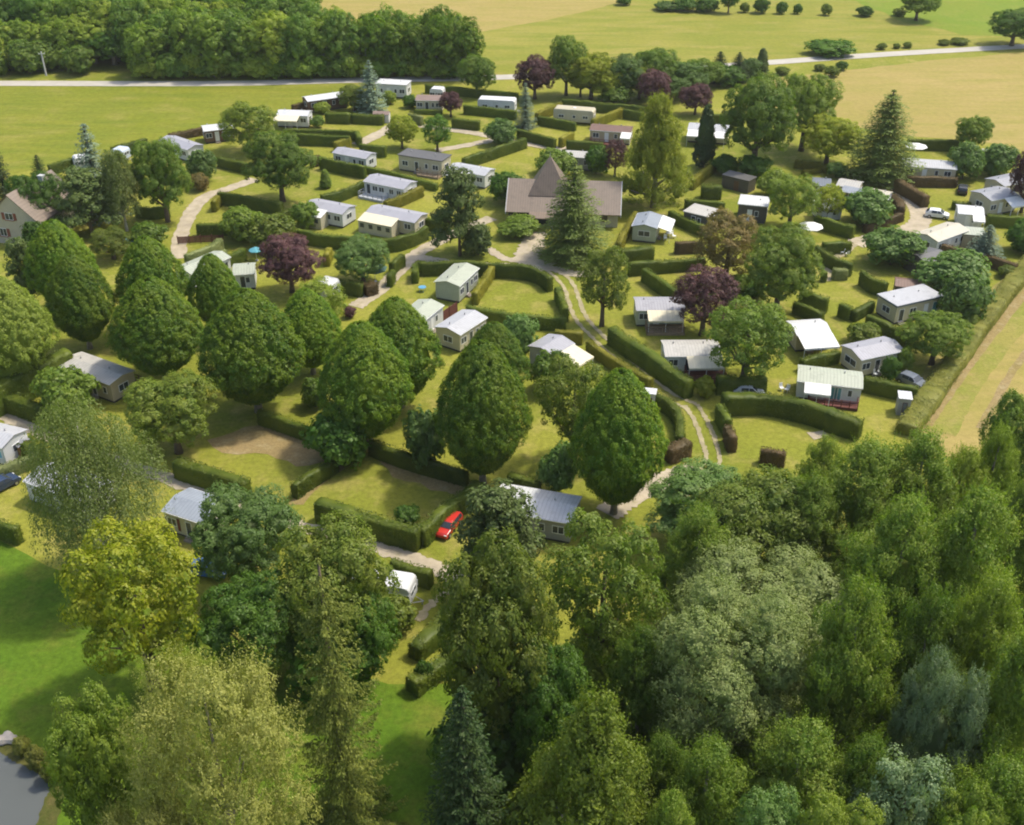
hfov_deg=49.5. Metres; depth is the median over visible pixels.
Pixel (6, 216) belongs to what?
window
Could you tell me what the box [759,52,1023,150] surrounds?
stubble field
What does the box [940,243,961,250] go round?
hedge
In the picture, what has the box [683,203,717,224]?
mobile home
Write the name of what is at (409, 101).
shrub
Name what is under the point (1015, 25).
broadleaf tree
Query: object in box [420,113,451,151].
broadleaf tree
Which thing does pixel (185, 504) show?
mobile home
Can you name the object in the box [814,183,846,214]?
broadleaf tree
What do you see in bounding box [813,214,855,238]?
hedge
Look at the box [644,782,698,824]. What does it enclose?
broadleaf tree
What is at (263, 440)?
worn earth
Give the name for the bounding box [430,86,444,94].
caravan
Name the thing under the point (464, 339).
window
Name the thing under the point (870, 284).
hedge
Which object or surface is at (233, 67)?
shrub
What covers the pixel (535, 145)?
path
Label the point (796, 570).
willow tree
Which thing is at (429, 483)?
worn earth
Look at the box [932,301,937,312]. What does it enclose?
door
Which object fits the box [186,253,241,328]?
hornbeam tree
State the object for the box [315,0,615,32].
dry field
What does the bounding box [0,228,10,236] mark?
window
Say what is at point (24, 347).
hornbeam tree
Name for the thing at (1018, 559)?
poplar tree
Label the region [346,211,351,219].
window
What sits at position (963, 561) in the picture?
poplar tree
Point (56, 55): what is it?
shrub
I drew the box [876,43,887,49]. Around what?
shrub
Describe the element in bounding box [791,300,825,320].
hedge
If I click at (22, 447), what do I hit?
hedge
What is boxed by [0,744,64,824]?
pond bank
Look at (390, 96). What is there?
shrub
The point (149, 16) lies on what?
woodland tree
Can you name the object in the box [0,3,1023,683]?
ground
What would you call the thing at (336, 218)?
window
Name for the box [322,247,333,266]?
hedge
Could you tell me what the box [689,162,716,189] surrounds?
hedge
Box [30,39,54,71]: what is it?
shrub
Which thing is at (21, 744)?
reed tuft
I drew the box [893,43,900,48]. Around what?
shrub
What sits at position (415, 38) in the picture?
woodland tree
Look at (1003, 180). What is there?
mobile home
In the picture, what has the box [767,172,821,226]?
broadleaf tree
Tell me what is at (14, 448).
window
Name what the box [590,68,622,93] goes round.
broadleaf tree
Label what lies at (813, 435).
path
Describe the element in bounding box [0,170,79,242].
house
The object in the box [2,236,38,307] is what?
pine tree
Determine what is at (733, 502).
broadleaf tree
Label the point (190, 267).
mobile home
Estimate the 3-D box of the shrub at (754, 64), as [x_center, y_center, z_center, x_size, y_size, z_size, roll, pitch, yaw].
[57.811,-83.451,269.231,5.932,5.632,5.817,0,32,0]
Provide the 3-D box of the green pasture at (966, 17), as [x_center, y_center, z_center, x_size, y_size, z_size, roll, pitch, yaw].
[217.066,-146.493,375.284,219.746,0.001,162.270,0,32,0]
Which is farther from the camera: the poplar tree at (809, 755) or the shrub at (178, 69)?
the shrub at (178, 69)
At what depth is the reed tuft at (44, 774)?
89.05 m
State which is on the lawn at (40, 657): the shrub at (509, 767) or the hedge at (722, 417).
the shrub at (509, 767)
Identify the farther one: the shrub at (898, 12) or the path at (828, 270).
the shrub at (898, 12)
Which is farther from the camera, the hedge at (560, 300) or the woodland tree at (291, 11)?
the woodland tree at (291, 11)
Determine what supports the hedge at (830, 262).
on the ground at (372, 483)
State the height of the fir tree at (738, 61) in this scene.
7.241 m
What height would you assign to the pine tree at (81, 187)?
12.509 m
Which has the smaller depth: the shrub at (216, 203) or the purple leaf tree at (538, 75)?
the shrub at (216, 203)
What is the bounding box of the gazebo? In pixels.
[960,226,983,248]
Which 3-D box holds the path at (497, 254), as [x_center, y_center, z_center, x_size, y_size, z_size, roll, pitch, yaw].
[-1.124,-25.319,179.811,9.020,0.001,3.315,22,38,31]
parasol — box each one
[249,247,260,260]
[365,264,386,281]
[799,222,822,230]
[905,143,926,154]
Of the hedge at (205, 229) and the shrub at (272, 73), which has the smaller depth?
the hedge at (205, 229)
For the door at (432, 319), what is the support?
in the mobile home at (431, 310)
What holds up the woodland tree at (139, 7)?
on the ground at (372, 483)
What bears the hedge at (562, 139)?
on the ground at (372, 483)
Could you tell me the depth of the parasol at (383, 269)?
169.78 m
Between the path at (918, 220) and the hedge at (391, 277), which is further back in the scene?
the path at (918, 220)
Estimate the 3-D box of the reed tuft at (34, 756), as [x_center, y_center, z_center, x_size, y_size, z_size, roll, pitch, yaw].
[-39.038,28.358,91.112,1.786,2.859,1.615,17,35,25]
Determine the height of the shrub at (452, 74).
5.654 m
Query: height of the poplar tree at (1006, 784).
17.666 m
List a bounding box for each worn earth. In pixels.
[208,425,323,465]
[287,465,347,504]
[378,460,470,494]
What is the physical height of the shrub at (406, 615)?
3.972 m
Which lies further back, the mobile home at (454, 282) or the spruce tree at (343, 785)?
the mobile home at (454, 282)
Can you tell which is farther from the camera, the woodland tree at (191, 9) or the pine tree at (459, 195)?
the woodland tree at (191, 9)
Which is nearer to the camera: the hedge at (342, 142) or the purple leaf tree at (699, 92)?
the hedge at (342, 142)
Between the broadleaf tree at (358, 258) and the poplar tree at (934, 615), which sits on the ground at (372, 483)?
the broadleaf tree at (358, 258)
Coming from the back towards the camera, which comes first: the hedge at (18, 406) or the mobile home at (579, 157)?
the mobile home at (579, 157)
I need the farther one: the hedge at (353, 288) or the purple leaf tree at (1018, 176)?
the purple leaf tree at (1018, 176)
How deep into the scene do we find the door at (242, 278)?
168.45 m
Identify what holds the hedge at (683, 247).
on the ground at (372, 483)
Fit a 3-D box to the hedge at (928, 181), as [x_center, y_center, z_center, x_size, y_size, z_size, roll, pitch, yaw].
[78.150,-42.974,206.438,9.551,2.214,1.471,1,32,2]
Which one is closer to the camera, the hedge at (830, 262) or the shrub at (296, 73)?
the hedge at (830, 262)
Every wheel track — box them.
[546,270,688,407]
[563,275,696,404]
[662,405,708,491]
[689,404,721,495]
[926,289,1023,425]
[976,350,1023,428]
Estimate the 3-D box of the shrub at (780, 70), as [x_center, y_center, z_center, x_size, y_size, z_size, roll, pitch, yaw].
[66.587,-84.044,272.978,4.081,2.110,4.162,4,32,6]
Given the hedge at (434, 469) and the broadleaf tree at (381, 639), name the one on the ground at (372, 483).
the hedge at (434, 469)
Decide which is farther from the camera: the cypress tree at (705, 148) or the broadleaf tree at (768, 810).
the cypress tree at (705, 148)
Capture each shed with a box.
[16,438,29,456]
[373,111,389,122]
[721,170,756,193]
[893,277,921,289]
[895,390,912,415]
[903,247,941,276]
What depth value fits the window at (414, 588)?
108.03 m
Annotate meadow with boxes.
[0,86,344,176]
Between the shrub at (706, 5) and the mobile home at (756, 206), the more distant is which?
the shrub at (706, 5)
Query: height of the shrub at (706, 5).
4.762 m
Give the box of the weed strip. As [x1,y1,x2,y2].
[929,302,1023,435]
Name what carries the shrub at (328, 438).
on the ground at (372, 483)
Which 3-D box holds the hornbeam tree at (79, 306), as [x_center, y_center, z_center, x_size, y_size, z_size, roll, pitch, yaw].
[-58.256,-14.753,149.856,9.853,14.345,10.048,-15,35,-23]
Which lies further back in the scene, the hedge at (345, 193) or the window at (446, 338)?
the hedge at (345, 193)
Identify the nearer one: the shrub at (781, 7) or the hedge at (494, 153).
the hedge at (494, 153)
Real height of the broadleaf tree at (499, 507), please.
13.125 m
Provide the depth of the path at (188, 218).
194.76 m
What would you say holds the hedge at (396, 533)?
on the ground at (372, 483)
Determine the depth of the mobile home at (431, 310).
157.32 m
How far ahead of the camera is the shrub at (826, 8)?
327.35 m
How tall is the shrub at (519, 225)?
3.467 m
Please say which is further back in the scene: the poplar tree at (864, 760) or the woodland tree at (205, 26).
the woodland tree at (205, 26)
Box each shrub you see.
[0,45,12,70]
[0,51,8,75]
[3,39,49,73]
[19,221,41,249]
[29,364,101,417]
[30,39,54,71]
[45,45,66,70]
[59,44,94,73]
[126,38,155,77]
[127,61,155,77]
[128,220,169,247]
[141,55,164,78]
[152,51,181,77]
[169,55,193,77]
[181,51,204,77]
[189,172,208,190]
[193,61,219,79]
[209,51,229,78]
[217,206,262,241]
[222,57,245,77]
[239,51,259,77]
[245,55,272,78]
[245,212,297,252]
[261,56,285,78]
[275,54,292,77]
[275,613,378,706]
[285,56,311,77]
[288,200,319,228]
[298,50,326,78]
[298,401,371,470]
[300,377,328,407]
[309,115,324,127]
[313,101,330,112]
[318,58,335,77]
[326,57,348,77]
[340,52,361,77]
[343,306,356,317]
[355,56,378,77]
[370,58,396,77]
[379,593,416,634]
[381,90,396,103]
[385,57,408,76]
[393,503,420,524]
[401,404,445,470]
[402,94,415,107]
[407,59,426,76]
[413,660,433,681]
[422,56,445,78]
[426,698,551,799]
[443,58,466,78]
[461,223,491,255]
[482,117,516,143]
[486,170,525,200]
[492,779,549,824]
[496,212,539,238]
[503,312,539,355]
[529,349,574,393]
[533,147,576,172]
[536,440,578,492]
[584,144,610,173]
[597,80,636,103]
[616,0,631,4]
[653,0,677,10]
[671,0,696,10]
[694,374,715,398]
[695,0,719,11]
[708,153,739,173]
[709,63,746,86]
[722,272,751,296]
[738,154,773,179]
[739,2,749,11]
[740,281,767,298]
[743,57,762,77]
[752,0,770,12]
[756,167,784,195]
[775,2,788,13]
[775,66,790,74]
[793,3,802,13]
[803,38,857,57]
[814,64,825,71]
[821,3,832,14]
[823,65,840,76]
[826,161,848,177]
[835,61,848,69]
[841,186,895,228]
[846,321,882,342]
[856,5,874,16]
[861,225,927,265]
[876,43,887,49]
[878,356,902,380]
[892,8,907,16]
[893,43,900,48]
[897,345,914,370]
[903,42,911,47]
[911,245,991,293]
[936,269,996,319]
[937,39,950,44]
[947,140,986,178]
[949,37,970,44]
[959,314,978,326]
[980,143,1021,175]
[998,263,1015,276]
[1003,217,1023,251]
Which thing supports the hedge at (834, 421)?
on the ground at (372, 483)
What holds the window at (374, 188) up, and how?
in the mobile home at (380, 188)
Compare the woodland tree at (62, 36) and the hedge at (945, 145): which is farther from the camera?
the woodland tree at (62, 36)
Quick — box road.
[0,44,1023,85]
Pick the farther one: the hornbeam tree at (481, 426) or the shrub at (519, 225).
the shrub at (519, 225)
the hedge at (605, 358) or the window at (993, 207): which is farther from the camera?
the window at (993, 207)
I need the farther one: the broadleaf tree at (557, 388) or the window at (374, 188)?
the window at (374, 188)
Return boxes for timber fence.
[177,234,223,243]
[443,300,457,320]
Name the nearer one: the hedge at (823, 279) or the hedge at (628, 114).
the hedge at (823, 279)
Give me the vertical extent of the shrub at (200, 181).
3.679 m
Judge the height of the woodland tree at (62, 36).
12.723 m
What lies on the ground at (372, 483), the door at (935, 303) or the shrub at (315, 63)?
the shrub at (315, 63)
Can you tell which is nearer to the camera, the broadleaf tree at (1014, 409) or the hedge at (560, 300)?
the broadleaf tree at (1014, 409)
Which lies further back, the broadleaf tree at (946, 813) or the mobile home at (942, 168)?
the mobile home at (942, 168)
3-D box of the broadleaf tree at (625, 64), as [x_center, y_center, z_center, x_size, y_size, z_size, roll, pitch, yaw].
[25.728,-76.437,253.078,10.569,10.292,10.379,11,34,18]
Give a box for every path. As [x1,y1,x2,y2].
[0,414,469,581]
[170,178,257,258]
[349,216,496,307]
[352,122,398,143]
[410,253,582,276]
[415,589,449,621]
[417,124,493,151]
[489,247,528,262]
[514,140,565,149]
[596,463,686,518]
[807,431,825,439]
[824,243,857,280]
[848,176,931,246]
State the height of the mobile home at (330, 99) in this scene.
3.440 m
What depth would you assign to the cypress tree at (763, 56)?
269.29 m
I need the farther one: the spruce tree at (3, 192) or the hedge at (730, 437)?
the spruce tree at (3, 192)
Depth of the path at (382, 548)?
119.10 m
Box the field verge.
[896,256,1023,444]
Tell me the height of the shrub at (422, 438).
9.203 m
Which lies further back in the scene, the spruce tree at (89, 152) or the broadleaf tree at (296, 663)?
the spruce tree at (89, 152)
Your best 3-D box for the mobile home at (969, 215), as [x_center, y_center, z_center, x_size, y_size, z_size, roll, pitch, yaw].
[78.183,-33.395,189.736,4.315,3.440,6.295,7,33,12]
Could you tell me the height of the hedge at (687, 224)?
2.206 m
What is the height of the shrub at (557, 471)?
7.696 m
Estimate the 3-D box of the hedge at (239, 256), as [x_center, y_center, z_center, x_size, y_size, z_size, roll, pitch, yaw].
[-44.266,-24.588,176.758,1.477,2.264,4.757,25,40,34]
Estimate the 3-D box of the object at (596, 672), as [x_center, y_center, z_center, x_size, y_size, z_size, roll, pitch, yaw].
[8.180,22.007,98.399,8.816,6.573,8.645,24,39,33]
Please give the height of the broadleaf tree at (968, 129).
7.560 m
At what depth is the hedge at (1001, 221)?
189.65 m
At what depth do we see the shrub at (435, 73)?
267.70 m
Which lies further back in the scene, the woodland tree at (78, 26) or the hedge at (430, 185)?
the woodland tree at (78, 26)
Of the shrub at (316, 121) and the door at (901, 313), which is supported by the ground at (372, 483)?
the shrub at (316, 121)
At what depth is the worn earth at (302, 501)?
123.76 m
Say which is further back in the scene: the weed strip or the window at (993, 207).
the window at (993, 207)
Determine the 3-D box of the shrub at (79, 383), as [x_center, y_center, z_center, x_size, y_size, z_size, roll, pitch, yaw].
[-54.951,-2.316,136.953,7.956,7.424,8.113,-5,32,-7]
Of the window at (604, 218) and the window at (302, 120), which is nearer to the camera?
the window at (604, 218)
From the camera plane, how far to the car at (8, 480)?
124.94 m
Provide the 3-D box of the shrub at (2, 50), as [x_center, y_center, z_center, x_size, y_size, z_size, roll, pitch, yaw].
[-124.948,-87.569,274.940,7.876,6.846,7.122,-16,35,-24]
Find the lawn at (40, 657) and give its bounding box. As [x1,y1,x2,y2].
[0,541,1023,824]
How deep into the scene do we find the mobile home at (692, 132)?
227.25 m
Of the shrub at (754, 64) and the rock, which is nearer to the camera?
the rock
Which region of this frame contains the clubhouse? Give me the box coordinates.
[505,153,621,227]
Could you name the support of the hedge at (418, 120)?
on the ground at (372, 483)
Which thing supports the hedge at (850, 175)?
on the ground at (372, 483)
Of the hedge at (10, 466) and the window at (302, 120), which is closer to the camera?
the hedge at (10, 466)
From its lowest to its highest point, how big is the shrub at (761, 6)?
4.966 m
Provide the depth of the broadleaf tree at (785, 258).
155.43 m
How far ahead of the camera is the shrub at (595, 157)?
209.88 m
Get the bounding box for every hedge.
[0,347,73,416]
[0,452,46,474]
[0,518,25,545]
[4,391,48,424]
[16,441,48,459]
[47,157,73,173]
[110,138,147,150]
[134,206,170,219]
[167,127,202,138]
[171,455,252,498]
[183,238,223,262]
[195,222,230,235]
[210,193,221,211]
[216,156,251,175]
[217,190,284,213]
[228,248,247,266]
[256,407,309,441]
[271,208,294,218]
[284,128,355,140]
[289,460,338,499]
[291,101,304,109]
[292,133,349,147]
[294,225,428,252]
[309,154,319,166]
[312,496,422,552]
[318,156,366,178]
[319,180,364,201]
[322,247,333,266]
[324,111,351,123]
[332,137,351,149]
[338,278,364,297]
[350,113,384,125]
[353,130,362,146]
[359,143,386,157]
[362,280,378,296]
[365,165,438,190]
[367,438,469,486]
[382,184,424,207]
[385,269,396,287]
[388,254,405,272]
[388,557,434,589]
[404,652,452,698]
[407,599,455,661]
[408,112,423,125]
[410,263,419,283]
[414,108,442,114]
[414,479,484,547]
[417,259,553,292]
[425,84,518,101]
[425,217,448,232]
[451,118,480,130]
[461,137,527,165]
[463,104,517,120]
[465,304,566,330]
[471,265,495,304]
[507,471,542,488]
[516,129,556,147]
[534,102,562,121]
[537,115,576,131]
[554,286,569,321]
[554,329,583,344]
[557,131,574,147]
[561,98,643,113]
[566,139,603,150]
[585,339,654,387]
[590,107,624,125]
[606,325,695,398]
[615,211,638,250]
[619,244,654,263]
[622,109,643,121]
[627,256,705,276]
[640,267,676,296]
[655,391,685,442]
[663,437,693,464]
[667,210,703,237]
[673,239,703,254]
[683,198,725,213]
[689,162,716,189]
[700,183,722,199]
[713,114,728,124]
[714,373,768,395]
[714,403,733,436]
[720,390,864,441]
[722,424,737,452]
[758,446,787,467]
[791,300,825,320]
[793,159,827,172]
[797,291,829,313]
[797,349,840,367]
[801,167,823,176]
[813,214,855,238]
[813,245,853,276]
[820,271,827,282]
[821,240,853,254]
[831,267,848,280]
[836,302,853,320]
[847,170,869,180]
[850,299,875,321]
[858,270,888,295]
[861,375,919,399]
[862,212,904,233]
[865,314,913,348]
[890,193,906,213]
[892,179,930,207]
[894,255,1023,436]
[907,138,962,151]
[907,175,958,187]
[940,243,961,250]
[951,200,971,209]
[961,247,1018,270]
[984,213,1023,228]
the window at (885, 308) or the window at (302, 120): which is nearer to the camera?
the window at (885, 308)
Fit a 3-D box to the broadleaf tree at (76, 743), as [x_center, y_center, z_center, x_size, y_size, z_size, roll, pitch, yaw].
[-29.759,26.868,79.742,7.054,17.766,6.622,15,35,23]
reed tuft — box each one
[10,735,31,756]
[24,744,45,772]
[39,754,59,782]
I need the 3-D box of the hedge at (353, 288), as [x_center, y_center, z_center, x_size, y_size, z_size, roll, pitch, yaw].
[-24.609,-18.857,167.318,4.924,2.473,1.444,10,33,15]
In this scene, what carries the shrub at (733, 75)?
on the ground at (372, 483)
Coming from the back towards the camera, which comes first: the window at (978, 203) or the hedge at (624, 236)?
the window at (978, 203)
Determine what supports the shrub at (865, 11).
on the pasture at (634, 27)
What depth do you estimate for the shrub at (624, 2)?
339.12 m
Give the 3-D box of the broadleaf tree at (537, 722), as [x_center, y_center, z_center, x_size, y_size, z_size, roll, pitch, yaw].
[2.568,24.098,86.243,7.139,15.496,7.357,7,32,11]
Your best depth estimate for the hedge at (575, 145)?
223.65 m
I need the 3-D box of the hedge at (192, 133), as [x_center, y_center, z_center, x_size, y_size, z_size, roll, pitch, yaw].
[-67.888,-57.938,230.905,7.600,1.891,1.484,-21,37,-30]
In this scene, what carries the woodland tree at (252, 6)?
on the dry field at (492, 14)
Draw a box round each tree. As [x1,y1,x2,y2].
[0,0,25,29]
[0,18,30,44]
[0,21,10,47]
[0,155,12,200]
[0,275,60,376]
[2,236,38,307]
[3,169,63,211]
[7,0,54,35]
[14,20,56,42]
[16,394,177,606]
[20,219,100,298]
[26,0,68,43]
[30,155,48,174]
[40,15,84,49]
[41,253,118,349]
[41,677,145,824]
[47,165,123,233]
[54,515,200,692]
[58,0,95,39]
[65,10,109,63]
[72,123,131,226]
[83,18,125,64]
[87,0,120,61]
[88,225,133,259]
[91,786,198,824]
[92,0,116,19]
[97,148,141,231]
[102,275,206,379]
[107,0,147,57]
[107,4,143,61]
[107,626,326,824]
[114,234,190,304]
[122,19,168,69]
[122,367,219,454]
[126,136,193,222]
[135,0,178,21]
[140,7,166,24]
[142,8,186,54]
[167,5,208,75]
[169,0,204,35]
[170,0,214,11]
[171,0,201,11]
[184,149,217,181]
[185,6,230,46]
[185,12,238,77]
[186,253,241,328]
[187,568,311,680]
[188,480,304,582]
[193,287,305,412]
[194,0,230,15]
[202,0,232,8]
[205,7,252,75]
[216,100,278,147]
[223,0,247,13]
[223,7,253,50]
[229,20,269,62]
[233,0,249,9]
[240,129,321,202]
[241,0,280,20]
[244,8,294,75]
[250,9,284,51]
[255,232,326,292]
[269,1,305,18]
[272,508,401,644]
[273,0,317,17]
[275,12,319,77]
[281,288,342,374]
[287,557,408,824]
[295,11,339,61]
[295,275,347,316]
[298,1,330,30]
[310,0,322,11]
[316,320,415,441]
[317,4,351,35]
[319,169,331,188]
[321,8,364,66]
[329,585,401,686]
[332,232,390,281]
[336,84,365,110]
[350,11,373,54]
[353,60,387,113]
[354,11,392,62]
[366,295,446,407]
[370,1,415,54]
[370,10,412,73]
[384,114,418,148]
[398,21,434,76]
[404,13,425,26]
[414,3,455,31]
[419,685,509,824]
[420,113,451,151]
[421,14,460,68]
[428,164,490,256]
[431,523,559,739]
[433,339,533,484]
[438,12,485,76]
[438,91,463,116]
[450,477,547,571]
[451,11,471,31]
[455,54,496,90]
[460,321,530,385]
[500,636,594,773]
[513,53,555,99]
[513,83,538,130]
[516,677,658,824]
[532,160,614,270]
[532,354,608,457]
[539,507,672,667]
[546,34,589,95]
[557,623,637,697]
[560,51,617,99]
[565,367,669,514]
[568,65,588,96]
[575,245,630,326]
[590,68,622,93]
[600,618,685,761]
[603,53,645,89]
[605,139,630,176]
[613,91,695,210]
[624,723,695,824]
[625,63,659,98]
[632,560,816,778]
[635,47,679,76]
[636,68,671,98]
[641,728,756,824]
[643,455,762,546]
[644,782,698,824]
[650,495,742,619]
[660,528,855,706]
[667,75,691,100]
[669,263,740,336]
[670,60,703,86]
[677,82,713,114]
[686,58,725,81]
[690,71,709,92]
[691,103,716,167]
[693,205,764,285]
[696,463,824,587]
[701,295,796,379]
[711,51,728,84]
[719,71,799,155]
[720,0,739,12]
[731,52,751,83]
[732,703,846,823]
[733,781,814,824]
[744,221,826,310]
[757,48,768,75]
[764,460,858,589]
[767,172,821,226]
[780,71,845,151]
[785,564,905,777]
[793,431,850,520]
[797,112,863,163]
[797,790,885,824]
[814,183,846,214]
[814,428,926,578]
[816,723,912,824]
[835,481,958,677]
[839,89,926,189]
[845,742,956,824]
[859,418,963,553]
[866,573,972,754]
[882,638,993,824]
[893,471,1023,670]
[894,309,975,364]
[901,0,942,20]
[910,740,1023,824]
[924,440,994,551]
[926,773,1004,824]
[930,558,1023,750]
[934,616,1023,823]
[955,114,994,145]
[960,416,1023,540]
[967,225,1005,263]
[975,470,1023,633]
[977,388,1023,495]
[988,7,1023,45]
[1009,151,1023,212]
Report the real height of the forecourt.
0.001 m
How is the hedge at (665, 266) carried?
on the ground at (372, 483)
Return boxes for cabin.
[645,387,656,409]
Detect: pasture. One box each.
[358,0,1023,74]
[855,0,1023,35]
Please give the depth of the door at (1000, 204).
194.41 m
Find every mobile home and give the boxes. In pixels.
[0,423,27,464]
[22,462,114,517]
[60,352,144,402]
[160,135,203,160]
[161,487,222,543]
[177,251,231,287]
[201,123,234,143]
[232,262,256,288]
[273,108,312,128]
[302,91,347,112]
[306,198,355,229]
[332,147,376,166]
[358,173,417,202]
[358,204,428,237]
[375,78,411,97]
[397,148,451,179]
[412,299,444,337]
[415,94,443,109]
[434,263,479,302]
[434,309,487,351]
[443,162,494,188]
[500,483,581,543]
[528,334,593,367]
[556,148,591,170]
[589,123,633,145]
[631,211,674,242]
[633,297,684,335]
[660,340,726,382]
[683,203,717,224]
[686,122,729,146]
[737,194,769,223]
[786,319,839,358]
[796,364,862,411]
[812,177,831,199]
[812,200,843,220]
[836,178,862,189]
[840,336,901,376]
[841,185,862,199]
[873,188,892,200]
[875,284,943,325]
[901,158,957,178]
[916,222,969,248]
[954,204,984,227]
[969,186,1023,215]
[984,173,1023,195]
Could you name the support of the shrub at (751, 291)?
on the ground at (372, 483)
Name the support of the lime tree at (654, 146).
on the ground at (372, 483)
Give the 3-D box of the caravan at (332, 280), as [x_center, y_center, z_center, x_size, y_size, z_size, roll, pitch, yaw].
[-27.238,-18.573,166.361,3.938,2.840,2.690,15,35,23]
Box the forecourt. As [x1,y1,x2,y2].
[513,232,555,270]
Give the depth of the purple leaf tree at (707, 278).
151.72 m
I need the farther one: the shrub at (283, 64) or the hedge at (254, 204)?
the shrub at (283, 64)
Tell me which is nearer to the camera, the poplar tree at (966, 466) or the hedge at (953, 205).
the poplar tree at (966, 466)
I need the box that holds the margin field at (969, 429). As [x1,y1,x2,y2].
[937,333,1023,457]
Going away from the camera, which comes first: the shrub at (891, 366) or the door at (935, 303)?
the shrub at (891, 366)
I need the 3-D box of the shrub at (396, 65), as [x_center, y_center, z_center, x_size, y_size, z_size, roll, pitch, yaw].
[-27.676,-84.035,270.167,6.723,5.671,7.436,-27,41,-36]
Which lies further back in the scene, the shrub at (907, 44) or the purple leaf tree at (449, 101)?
the shrub at (907, 44)
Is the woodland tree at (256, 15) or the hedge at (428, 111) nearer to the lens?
the hedge at (428, 111)
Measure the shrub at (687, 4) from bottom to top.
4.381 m
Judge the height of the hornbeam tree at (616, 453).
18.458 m
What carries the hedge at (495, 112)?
on the ground at (372, 483)
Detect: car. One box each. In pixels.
[0,472,21,491]
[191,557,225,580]
[435,511,462,539]
[733,385,763,392]
[895,370,925,388]
[925,207,949,219]
[957,184,969,194]
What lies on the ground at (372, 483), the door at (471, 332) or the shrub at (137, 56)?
the shrub at (137, 56)
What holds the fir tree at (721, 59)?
on the ground at (372, 483)
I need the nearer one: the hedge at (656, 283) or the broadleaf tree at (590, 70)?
the hedge at (656, 283)
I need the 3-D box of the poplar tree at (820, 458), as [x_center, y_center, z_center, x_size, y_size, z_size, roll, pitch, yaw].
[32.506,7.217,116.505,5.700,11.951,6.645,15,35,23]
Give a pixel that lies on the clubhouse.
(534, 195)
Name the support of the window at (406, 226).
in the mobile home at (380, 220)
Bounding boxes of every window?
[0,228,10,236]
[1,212,16,220]
[12,441,18,452]
[118,380,128,391]
[167,517,176,526]
[176,519,180,530]
[206,133,212,137]
[300,118,305,122]
[333,215,339,221]
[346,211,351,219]
[372,185,377,191]
[399,89,404,93]
[402,160,407,165]
[404,223,410,229]
[411,583,415,597]
[417,102,422,106]
[432,165,437,170]
[443,334,452,343]
[461,335,466,344]
[476,177,482,182]
[538,523,544,531]
[552,525,563,534]
[599,216,607,221]
[638,230,649,236]
[639,313,647,319]
[669,359,678,365]
[844,353,855,367]
[847,390,852,396]
[861,362,870,370]
[882,304,889,313]
[909,307,916,314]
[943,171,951,176]
[975,199,982,205]
[990,204,996,210]
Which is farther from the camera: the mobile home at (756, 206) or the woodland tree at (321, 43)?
the woodland tree at (321, 43)
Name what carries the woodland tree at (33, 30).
on the ground at (372, 483)
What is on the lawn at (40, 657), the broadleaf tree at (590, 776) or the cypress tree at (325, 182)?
the broadleaf tree at (590, 776)
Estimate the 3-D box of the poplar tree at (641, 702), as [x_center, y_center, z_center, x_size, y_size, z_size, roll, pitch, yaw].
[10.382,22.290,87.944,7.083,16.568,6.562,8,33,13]
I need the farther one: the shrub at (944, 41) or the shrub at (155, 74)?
the shrub at (944, 41)
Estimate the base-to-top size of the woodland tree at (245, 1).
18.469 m
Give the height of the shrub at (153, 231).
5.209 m
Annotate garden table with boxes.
[418,285,425,292]
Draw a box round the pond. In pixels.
[0,752,49,824]
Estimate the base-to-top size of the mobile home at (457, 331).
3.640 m
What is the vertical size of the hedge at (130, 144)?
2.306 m
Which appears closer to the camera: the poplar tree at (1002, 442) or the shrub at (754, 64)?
the poplar tree at (1002, 442)
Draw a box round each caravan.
[72,154,88,167]
[111,146,131,160]
[318,276,340,297]
[384,570,423,605]
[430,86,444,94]
[477,95,519,110]
[553,105,595,123]
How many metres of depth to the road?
268.56 m
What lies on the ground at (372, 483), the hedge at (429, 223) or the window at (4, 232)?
the hedge at (429, 223)
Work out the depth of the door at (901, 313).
159.02 m
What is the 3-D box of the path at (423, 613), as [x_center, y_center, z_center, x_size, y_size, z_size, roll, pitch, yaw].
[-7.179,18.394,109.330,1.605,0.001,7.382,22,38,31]
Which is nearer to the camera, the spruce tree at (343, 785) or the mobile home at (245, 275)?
the spruce tree at (343, 785)
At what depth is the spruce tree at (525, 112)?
235.17 m
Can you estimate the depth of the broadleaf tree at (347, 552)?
94.27 m
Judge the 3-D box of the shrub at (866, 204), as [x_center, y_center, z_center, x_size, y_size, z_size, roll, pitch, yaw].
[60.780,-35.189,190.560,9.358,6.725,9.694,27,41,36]
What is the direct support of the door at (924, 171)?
in the mobile home at (942, 168)
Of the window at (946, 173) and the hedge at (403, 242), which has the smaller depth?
the hedge at (403, 242)
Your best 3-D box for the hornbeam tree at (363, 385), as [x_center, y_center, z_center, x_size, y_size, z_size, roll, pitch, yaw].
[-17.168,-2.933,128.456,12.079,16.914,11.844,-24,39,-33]
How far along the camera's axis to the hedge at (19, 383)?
140.24 m
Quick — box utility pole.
[38,52,46,75]
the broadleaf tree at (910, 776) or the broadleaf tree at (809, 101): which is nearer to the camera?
the broadleaf tree at (910, 776)
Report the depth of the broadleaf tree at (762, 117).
205.98 m
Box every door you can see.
[185,521,192,537]
[215,131,219,140]
[239,276,246,287]
[366,183,370,193]
[414,161,418,171]
[431,316,433,329]
[466,281,468,294]
[469,330,472,341]
[536,219,547,224]
[604,133,608,141]
[685,358,690,370]
[733,181,738,190]
[746,209,751,219]
[830,387,838,399]
[833,387,841,400]
[874,359,880,371]
[897,309,904,321]
[901,403,907,415]
[921,169,926,175]
[922,303,928,315]
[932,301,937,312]
[964,216,970,225]
[997,202,1003,212]
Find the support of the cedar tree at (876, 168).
on the ground at (372, 483)
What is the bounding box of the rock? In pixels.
[0,730,16,745]
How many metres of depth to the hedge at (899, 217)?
189.76 m
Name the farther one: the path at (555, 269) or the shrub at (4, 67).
the shrub at (4, 67)

